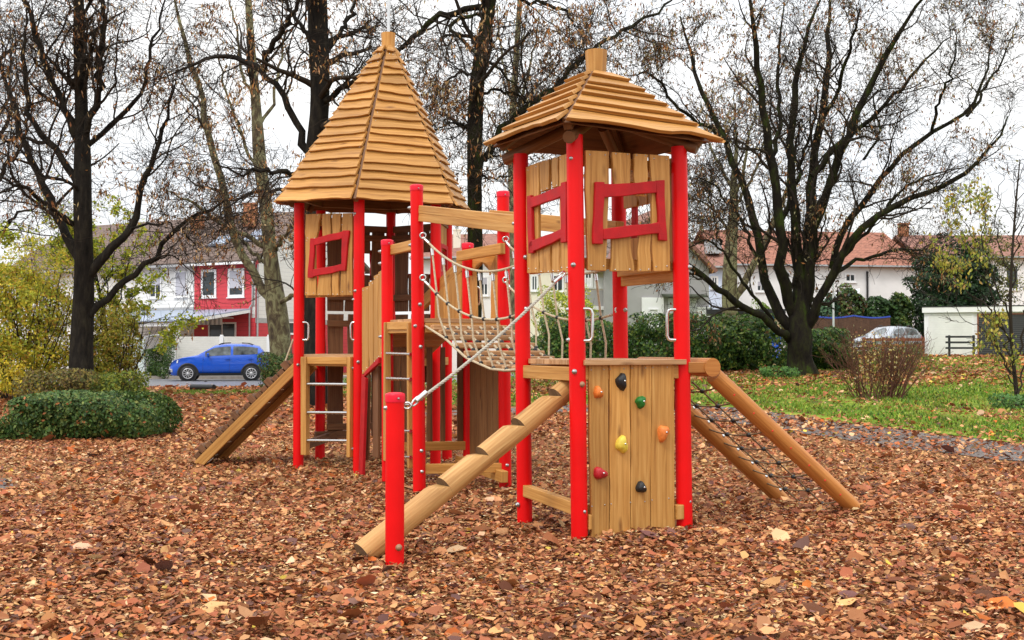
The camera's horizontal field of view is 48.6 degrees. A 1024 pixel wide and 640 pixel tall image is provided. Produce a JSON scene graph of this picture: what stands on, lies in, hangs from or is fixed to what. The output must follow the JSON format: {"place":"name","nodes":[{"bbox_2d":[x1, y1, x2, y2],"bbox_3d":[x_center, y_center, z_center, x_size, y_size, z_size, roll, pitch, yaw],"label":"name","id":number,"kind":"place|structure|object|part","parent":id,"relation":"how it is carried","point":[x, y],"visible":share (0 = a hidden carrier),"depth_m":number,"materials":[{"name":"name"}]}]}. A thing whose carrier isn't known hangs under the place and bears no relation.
{"place":"outdoors","nodes":[
{"label":"outdoors","id":0,"kind":"place"},
{"bbox_2d":[0,478,12,488],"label":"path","id":1,"kind":"structure","parent":0,"point":[2,486],"depth_m":12.58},
{"bbox_2d":[44,375,456,378],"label":"pavement","id":2,"kind":"structure","parent":0,"point":[217,377],"depth_m":52.40,"materials":[{"name":"grey concrete"}]},
{"bbox_2d":[0,372,513,386],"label":"road","id":3,"kind":"structure","parent":0,"point":[216,382],"depth_m":47.28,"materials":[{"name":"grey asphalt"}]},
{"bbox_2d":[168,342,267,380],"bbox_3d":[-12.946,1.865,50.371,4.331,1.747,2.142,0,-1,-11],"label":"parked car","id":4,"kind":"object","parent":3,"relation":"on","point":[223,359],"visible":0.88,"depth_m":49.56,"materials":[{"name":"blue paint"}]},
{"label":"window","id":5,"kind":"part","parent":4,"relation":"part of","materials":[{"name":"grey glass"}]},
{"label":"window","id":6,"kind":"part","parent":4,"relation":"part of","materials":[{"name":"grey glass"}]},
{"bbox_2d":[0,353,1023,639],"bbox_3d":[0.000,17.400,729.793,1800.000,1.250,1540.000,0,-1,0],"label":"ground","id":7,"kind":"structure","parent":0,"point":[694,495],"depth_m":10.04,"materials":[{"name":"brown plant"}]},
{"bbox_2d":[0,358,41,398],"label":"shrub","id":8,"kind":"object","parent":7,"relation":"on","point":[16,371],"visible":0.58,"depth_m":29.87,"materials":[{"name":"yellow plant"}]},
{"bbox_2d":[0,0,105,271],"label":"tree","id":9,"kind":"object","parent":7,"relation":"on","point":[27,205],"visible":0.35,"depth_m":35.47,"materials":[{"name":"brown plant"}]},
{"bbox_2d":[0,235,112,398],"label":"shrub","id":10,"kind":"object","parent":7,"relation":"on","point":[32,287],"visible":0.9,"depth_m":32.20,"materials":[{"name":"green plant"}]},
{"bbox_2d":[12,368,101,396],"bbox_3d":[-11.231,1.700,27.969,2.114,1.076,1.584,0,-1,0],"label":"shrub","id":11,"kind":"object","parent":7,"relation":"on","point":[66,379],"visible":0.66,"depth_m":27.68,"materials":[{"name":"green plant"}]},
{"bbox_2d":[0,389,183,440],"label":"clipped hedge","id":12,"kind":"object","parent":7,"relation":"on","point":[120,413],"visible":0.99,"depth_m":18.40,"materials":[{"name":"green plant"}]},
{"bbox_2d":[12,220,172,372],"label":"row house","id":13,"kind":"structure","parent":7,"relation":"on","point":[103,230],"depth_m":66.21,"materials":[{"name":"paint"}]},
{"bbox_2d":[0,171,209,361],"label":"young tree","id":14,"kind":"object","parent":7,"relation":"on","point":[169,339],"visible":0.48,"depth_m":35.96,"materials":[{"name":"green plant"}]},
{"bbox_2d":[86,369,151,391],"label":"shrub","id":15,"kind":"object","parent":7,"relation":"on","point":[108,380],"visible":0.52,"depth_m":28.78,"materials":[{"name":"green plant"}]},
{"bbox_2d":[93,298,167,389],"bbox_3d":[-11.877,0.835,34.011,3.405,3.082,2.818,0,-1,0],"label":"shrub","id":16,"kind":"object","parent":7,"relation":"on","point":[107,348],"visible":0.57,"depth_m":33.54,"materials":[{"name":"green plant"}]},
{"bbox_2d":[127,336,145,371],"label":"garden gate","id":17,"kind":"structure","parent":7,"relation":"on","point":[140,365],"depth_m":53.52,"materials":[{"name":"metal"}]},
{"bbox_2d":[0,0,300,388],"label":"tree","id":18,"kind":"object","parent":7,"relation":"on","point":[87,267],"visible":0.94,"depth_m":29.93,"materials":[{"name":"brown plant"}]},
{"bbox_2d":[59,309,250,367],"bbox_3d":[-18.545,1.133,58.183,8.883,3.460,5.220,-1,-1,29],"label":"carport","id":19,"kind":"object","parent":7,"relation":"on","point":[162,313],"visible":0.22,"depth_m":57.26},
{"bbox_2d":[141,343,175,378],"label":"shrub","id":20,"kind":"object","parent":7,"relation":"on","point":[154,369],"visible":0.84,"depth_m":52.60,"materials":[{"name":"green plant"}]},
{"bbox_2d":[101,215,241,373],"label":"row house","id":21,"kind":"structure","parent":7,"relation":"on","point":[170,298],"depth_m":61.58,"materials":[{"name":"paint"}]},
{"bbox_2d":[148,273,161,298],"bbox_3d":[-19.410,-1.860,61.685,0.997,1.423,0.100,-1,-1,29],"label":"window","id":22,"kind":"structure","parent":21,"relation":"in","point":[152,296],"depth_m":61.65,"materials":[{"name":"white glass"}]},
{"bbox_2d":[173,271,187,297],"bbox_3d":[-17.767,-1.907,60.790,1.000,1.468,0.100,-1,-1,29],"label":"window","id":23,"kind":"structure","parent":21,"relation":"in","point":[182,273],"depth_m":60.80,"materials":[{"name":"white glass"}]},
{"bbox_2d":[190,384,215,389],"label":"rubber kerb","id":24,"kind":"structure","parent":7,"relation":"on","point":[202,386],"depth_m":39.26,"materials":[{"name":"grey rubber"}]},
{"bbox_2d":[92,0,332,367],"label":"tree","id":25,"kind":"object","parent":7,"relation":"on","point":[270,289],"visible":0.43,"depth_m":44.84,"materials":[{"name":"brown plant"}]},
{"bbox_2d":[172,335,269,375],"bbox_3d":[-13.821,1.734,53.970,4.673,2.070,0.170,0,-1,0],"label":"garden fence","id":26,"kind":"object","parent":7,"relation":"on","point":[188,346],"visible":0.36,"depth_m":53.96,"materials":[{"name":"concrete"}]},
{"bbox_2d":[146,334,178,348],"bbox_3d":[-16.860,1.029,53.891,2.059,0.684,0.052,0,-1,0],"label":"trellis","id":27,"kind":"object","parent":26,"relation":"attached to","point":[155,341],"visible":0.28,"depth_m":53.88,"materials":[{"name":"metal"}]},
{"bbox_2d":[194,339,316,466],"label":"plank ramp","id":28,"kind":"structure","parent":7,"relation":"on","point":[243,424],"depth_m":14.53,"materials":[{"name":"brown wood"}]},
{"bbox_2d":[256,352,292,387],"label":"shrub","id":29,"kind":"object","parent":7,"relation":"on","point":[271,360],"visible":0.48,"depth_m":39.41,"materials":[{"name":"green plant"}]},
{"bbox_2d":[186,203,369,372],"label":"row house","id":30,"kind":"structure","parent":7,"relation":"on","point":[253,323],"depth_m":59.49,"materials":[{"name":"paint"}]},
{"bbox_2d":[201,269,216,298],"bbox_3d":[-16.023,-1.898,59.838,1.169,1.530,0.100,-1,-1,29],"label":"window","id":31,"kind":"structure","parent":30,"relation":"in","point":[211,287],"depth_m":59.83,"materials":[{"name":"grey glass"}]},
{"bbox_2d":[208,322,235,336],"bbox_3d":[-15.170,0.533,59.346,1.912,0.817,0.050,-1,-1,29],"label":"window","id":32,"kind":"structure","parent":30,"relation":"in","point":[213,330],"depth_m":59.31,"materials":[{"name":"grey glass"}]},
{"bbox_2d":[226,268,244,297],"bbox_3d":[-14.357,-1.911,58.929,1.219,1.549,0.100,-1,-1,29],"label":"window","id":33,"kind":"structure","parent":30,"relation":"in","point":[231,274],"depth_m":58.95,"materials":[{"name":"white glass"}]},
{"bbox_2d":[289,322,293,334],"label":"window","id":34,"kind":"structure","parent":30,"relation":"in","point":[291,324],"depth_m":60.80,"materials":[{"name":"white glass"}]},
{"bbox_2d":[107,0,456,405],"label":"tree","id":35,"kind":"object","parent":7,"relation":"on","point":[321,43],"visible":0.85,"depth_m":28.84,"materials":[{"name":"brown plant"}]},
{"bbox_2d":[273,0,470,473],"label":"play tower","id":36,"kind":"structure","parent":7,"relation":"on","point":[376,147],"depth_m":14.29,"materials":[{"name":"red wood"}]},
{"bbox_2d":[383,392,411,568],"bbox_3d":[-0.808,1.293,7.943,0.177,1.574,0.144,-1,-2,32],"label":"short post","id":37,"kind":"object","parent":7,"relation":"on","point":[394,407],"visible":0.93,"depth_m":7.90,"materials":[{"name":"red metal"}]},
{"bbox_2d":[411,270,565,406],"bbox_3d":[-0.144,0.110,8.470,1.505,1.024,0.038,1,-2,-41],"label":"cable","id":38,"kind":"object","parent":37,"relation":"attached to","point":[425,393],"visible":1,"depth_m":8.42,"materials":[{"name":"silver metal"}]},
{"bbox_2d":[358,184,510,492],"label":"play platform","id":39,"kind":"structure","parent":7,"relation":"on","point":[483,400],"depth_m":12.65,"materials":[{"name":"red wood"}]},
{"bbox_2d":[409,226,497,371],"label":"white house","id":40,"kind":"structure","parent":7,"relation":"on","point":[489,239],"depth_m":66.69,"materials":[{"name":"white paint"}]},
{"bbox_2d":[482,276,489,296],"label":"window","id":41,"kind":"structure","parent":40,"relation":"in","point":[485,290],"depth_m":66.31,"materials":[{"name":"white glass"}]},
{"bbox_2d":[354,380,568,557],"bbox_3d":[-0.289,1.106,8.712,2.012,1.341,0.189,1,-2,-35],"label":"stair log","id":42,"kind":"object","parent":7,"relation":"on","point":[452,481],"visible":0.86,"depth_m":8.61,"materials":[{"name":"brown wood"}]},
{"bbox_2d":[0,354,1023,639],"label":"fallen leaves","id":43,"kind":"object","parent":7,"relation":"on","point":[74,530],"visible":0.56,"depth_m":8.49,"materials":[{"name":"brown plant"}]},
{"bbox_2d":[0,424,1023,624],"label":"wood chips","id":44,"kind":"object","parent":7,"relation":"on","point":[500,560],"visible":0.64,"depth_m":9.03,"materials":[{"name":"wood"},{"name":"bark"}]},
{"bbox_2d":[530,236,609,354],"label":"cream house","id":45,"kind":"structure","parent":7,"relation":"on","point":[590,281],"depth_m":61.25,"materials":[{"name":"paint"}]},
{"bbox_2d":[530,275,537,291],"bbox_3d":[1.216,-1.981,61.383,0.514,0.939,0.100,0,-1,7],"label":"window","id":46,"kind":"structure","parent":45,"relation":"in","point":[534,278],"depth_m":61.40,"materials":[{"name":"white glass"}]},
{"bbox_2d":[551,274,564,292],"bbox_3d":[2.455,-1.965,61.223,0.793,1.002,0.100,0,-1,7],"label":"window","id":47,"kind":"structure","parent":45,"relation":"in","point":[559,285],"depth_m":61.23,"materials":[{"name":"white glass"}]},
{"bbox_2d":[585,274,593,288],"bbox_3d":[4.112,-2.131,61.003,0.595,0.912,0.120,0,-1,7],"label":"window","id":48,"kind":"structure","parent":45,"relation":"in","point":[588,276],"depth_m":60.94,"materials":[{"name":"white glass"}]},
{"bbox_2d":[483,48,725,541],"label":"play tower","id":49,"kind":"structure","parent":7,"relation":"on","point":[596,120],"depth_m":9.22,"materials":[{"name":"red wood"}]},
{"bbox_2d":[418,205,623,371],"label":"rope bridge","id":50,"kind":"structure","parent":49,"relation":"attached to","point":[498,359],"depth_m":11.10,"materials":[{"name":"beige fabric"}]},
{"bbox_2d":[638,357,859,508],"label":"net ramp","id":51,"kind":"structure","parent":49,"relation":"attached to","point":[731,392],"depth_m":9.94,"materials":[{"name":"brown wood"}]},
{"bbox_2d":[593,211,717,343],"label":"grey house","id":52,"kind":"structure","parent":7,"relation":"on","point":[640,298],"depth_m":59.96,"materials":[{"name":"grey paint"}]},
{"bbox_2d":[694,239,723,308],"bbox_3d":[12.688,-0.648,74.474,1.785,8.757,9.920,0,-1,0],"label":"house","id":53,"kind":"structure","parent":7,"relation":"on","point":[716,277],"depth_m":70.08,"materials":[{"name":"white paint"}]},
{"bbox_2d":[710,276,717,289],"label":"window","id":54,"kind":"structure","parent":53,"relation":"in","point":[715,278],"depth_m":70.02,"materials":[{"name":"white glass"}]},
{"bbox_2d":[693,223,919,347],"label":"white house","id":55,"kind":"structure","parent":7,"relation":"on","point":[887,282],"depth_m":75.64,"materials":[{"name":"white paint"}]},
{"bbox_2d":[755,280,764,292],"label":"window","id":56,"kind":"structure","parent":55,"relation":"in","point":[759,289],"depth_m":74.35,"materials":[{"name":"white glass"}]},
{"bbox_2d":[844,273,856,282],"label":"window","id":57,"kind":"structure","parent":55,"relation":"in","point":[851,278],"depth_m":75.34,"materials":[{"name":"white glass"}]},
{"bbox_2d":[819,293,840,318],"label":"conifer","id":58,"kind":"object","parent":7,"relation":"on","point":[823,310],"visible":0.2,"depth_m":65.41,"materials":[{"name":"green plant"}]},
{"bbox_2d":[832,283,834,326],"bbox_3d":[15.595,0.025,55.013,0.110,3.934,0.105,0,-1,0],"label":"lamp post","id":59,"kind":"object","parent":7,"relation":"on","point":[833,323],"visible":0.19,"depth_m":55.00,"materials":[{"name":"grey metal"}]},
{"bbox_2d":[835,282,867,317],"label":"conifer","id":60,"kind":"object","parent":7,"relation":"on","point":[857,299],"visible":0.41,"depth_m":65.34,"materials":[{"name":"green plant"}]},
{"bbox_2d":[813,315,890,348],"bbox_3d":[18.837,1.043,62.977,4.369,2.657,0.080,0,-1,0],"label":"board fence","id":61,"kind":"object","parent":7,"relation":"on","point":[859,323],"visible":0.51,"depth_m":62.98,"materials":[{"name":"brown wood"}]},
{"bbox_2d":[862,295,901,353],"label":"conifer","id":62,"kind":"object","parent":7,"relation":"on","point":[885,306],"visible":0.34,"depth_m":65.37,"materials":[{"name":"green plant"}]},
{"bbox_2d":[888,291,916,353],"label":"conifer","id":63,"kind":"object","parent":7,"relation":"on","point":[902,301],"visible":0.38,"depth_m":65.20,"materials":[{"name":"green plant"}]},
{"bbox_2d":[893,233,1001,336],"bbox_3d":[25.468,-1.501,66.196,6.202,7.314,5.859,0,-1,0],"label":"conifer","id":64,"kind":"object","parent":7,"relation":"on","point":[973,290],"visible":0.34,"depth_m":64.82,"materials":[{"name":"green plant"}]},
{"bbox_2d":[892,235,1023,334],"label":"white house","id":65,"kind":"structure","parent":7,"relation":"on","point":[1021,268],"depth_m":78.64,"materials":[{"name":"white paint"}]},
{"bbox_2d":[1004,264,1020,290],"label":"window","id":66,"kind":"structure","parent":65,"relation":"in","point":[1018,272],"depth_m":78.05,"materials":[{"name":"white glass"}]},
{"bbox_2d":[922,305,1023,355],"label":"garage","id":67,"kind":"structure","parent":7,"relation":"on","point":[939,329],"depth_m":59.08,"materials":[{"name":"paint"}]},
{"bbox_2d":[929,315,972,355],"bbox_3d":[22.966,0.970,59.399,2.140,2.442,0.030,-1,-1,26],"label":"garage door","id":68,"kind":"structure","parent":67,"relation":"in","point":[938,329],"depth_m":59.44,"materials":[{"name":"white metal"}]},
{"bbox_2d":[979,314,1023,354],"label":"garage door","id":69,"kind":"structure","parent":67,"relation":"in","point":[1018,319],"depth_m":58.20,"materials":[{"name":"grey metal"}]},
{"bbox_2d":[957,220,1023,304],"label":"conifer","id":70,"kind":"object","parent":7,"relation":"on","point":[999,260],"visible":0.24,"depth_m":67.47,"materials":[{"name":"green plant"}]},
{"bbox_2d":[0,0,1023,333],"label":"sky","id":71,"kind":"structure","parent":0,"point":[284,130],"materials":[{"name":"white"}]},
{"bbox_2d":[136,355,1023,443],"bbox_3d":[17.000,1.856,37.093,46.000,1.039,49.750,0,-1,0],"label":"lawn","id":72,"kind":"structure","parent":0,"point":[851,402],"depth_m":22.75,"materials":[{"name":"green plant"}]},
{"bbox_2d":[432,1,560,350],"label":"tree","id":73,"kind":"object","parent":72,"relation":"on","point":[512,297],"visible":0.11,"depth_m":51.92,"materials":[{"name":"brown plant"}]},
{"bbox_2d":[296,0,761,350],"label":"tree","id":74,"kind":"object","parent":72,"relation":"on","point":[480,49],"visible":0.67,"depth_m":29.94,"materials":[{"name":"brown plant"}]},
{"bbox_2d":[511,283,598,351],"bbox_3d":[2.143,0.248,45.957,3.685,3.617,3.261,1,-2,-32],"label":"shrub","id":75,"kind":"object","parent":72,"relation":"on","point":[562,298],"visible":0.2,"depth_m":45.71,"materials":[{"name":"green plant"}]},
{"bbox_2d":[530,313,660,357],"bbox_3d":[2.738,0.838,39.009,5.054,2.155,3.543,0,-1,0],"label":"ivy hedge","id":76,"kind":"object","parent":72,"relation":"on","point":[598,347],"visible":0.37,"depth_m":37.94,"materials":[{"name":"green plant"}]},
{"bbox_2d":[628,311,786,370],"bbox_3d":[6.471,0.706,36.992,5.782,2.039,3.554,0,-1,0],"label":"ivy hedge","id":77,"kind":"object","parent":72,"relation":"on","point":[746,343],"visible":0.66,"depth_m":36.05,"materials":[{"name":"green plant"}]},
{"bbox_2d":[664,60,823,319],"bbox_3d":[10.008,-4.848,49.910,7.637,13.725,7.251,-1,-2,32],"label":"tree","id":78,"kind":"object","parent":72,"relation":"on","point":[726,278],"visible":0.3,"depth_m":49.84,"materials":[{"name":"brown plant"}]},
{"bbox_2d":[706,309,785,357],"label":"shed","id":79,"kind":"structure","parent":72,"relation":"on","point":[710,312],"depth_m":51.57,"materials":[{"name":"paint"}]},
{"bbox_2d":[750,299,770,308],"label":"shrub","id":80,"kind":"object","parent":72,"relation":"on","point":[766,306],"visible":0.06,"depth_m":56.03,"materials":[{"name":"green plant"}]},
{"bbox_2d":[758,365,801,377],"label":"herb clump","id":81,"kind":"object","parent":72,"relation":"on","point":[784,371],"visible":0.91,"depth_m":32.11,"materials":[{"name":"green plant"}]},
{"bbox_2d":[575,0,1023,375],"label":"tree","id":82,"kind":"object","parent":72,"relation":"on","point":[802,305],"visible":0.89,"depth_m":33.60,"materials":[{"name":"brown plant"}]},
{"bbox_2d":[775,326,860,368],"bbox_3d":[10.362,0.966,38.466,2.540,1.529,3.167,0,-1,0],"label":"ivy hedge","id":83,"kind":"object","parent":72,"relation":"on","point":[819,335],"visible":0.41,"depth_m":37.52,"materials":[{"name":"green plant"}]},
{"bbox_2d":[812,323,953,398],"bbox_3d":[8.027,0.840,24.438,2.465,1.833,2.579,0,-1,-18],"label":"shrub","id":84,"kind":"object","parent":72,"relation":"on","point":[893,385],"visible":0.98,"depth_m":24.34,"materials":[{"name":"brown plant"}]},
{"bbox_2d":[853,325,921,354],"bbox_3d":[19.466,1.086,58.820,4.125,1.664,2.040,1,-2,-38],"label":"parked car","id":85,"kind":"object","parent":72,"relation":"on","point":[882,330],"visible":0.24,"depth_m":58.40,"materials":[{"name":"silver metal"}]},
{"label":"window","id":86,"kind":"part","parent":85,"relation":"part of","materials":[{"name":"grey glass"}]},
{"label":"window","id":87,"kind":"part","parent":85,"relation":"part of","materials":[{"name":"grey glass"}]},
{"bbox_2d":[850,339,935,371],"bbox_3d":[12.063,1.156,35.950,2.513,1.133,2.142,0,-1,0],"label":"shrub","id":88,"kind":"object","parent":72,"relation":"on","point":[913,353],"visible":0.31,"depth_m":35.66,"materials":[{"name":"brown plant"}]},
{"bbox_2d":[862,337,924,356],"bbox_3d":[17.493,1.385,52.044,2.895,1.192,0.175,0,-1,0],"label":"rail fence","id":89,"kind":"object","parent":72,"relation":"on","point":[902,339],"visible":0.32,"depth_m":51.97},
{"bbox_2d":[945,335,974,355],"bbox_3d":[22.537,1.327,57.045,1.499,1.125,0.170,0,-1,0],"label":"rail fence","id":90,"kind":"object","parent":72,"relation":"on","point":[949,347],"visible":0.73,"depth_m":56.97,"materials":[{"name":"paint"}]},
{"bbox_2d":[911,145,1023,405],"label":"young tree","id":91,"kind":"object","parent":72,"relation":"on","point":[944,263],"visible":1,"depth_m":22.40,"materials":[{"name":"green plant"}]},
{"bbox_2d":[987,392,1023,408],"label":"herb clump","id":92,"kind":"object","parent":72,"relation":"on","point":[1002,398],"visible":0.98,"depth_m":21.85,"materials":[{"name":"green plant"}]},
{"bbox_2d":[425,405,1023,460],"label":"path","id":93,"kind":"structure","parent":0,"point":[980,453],"depth_m":17.24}
]}

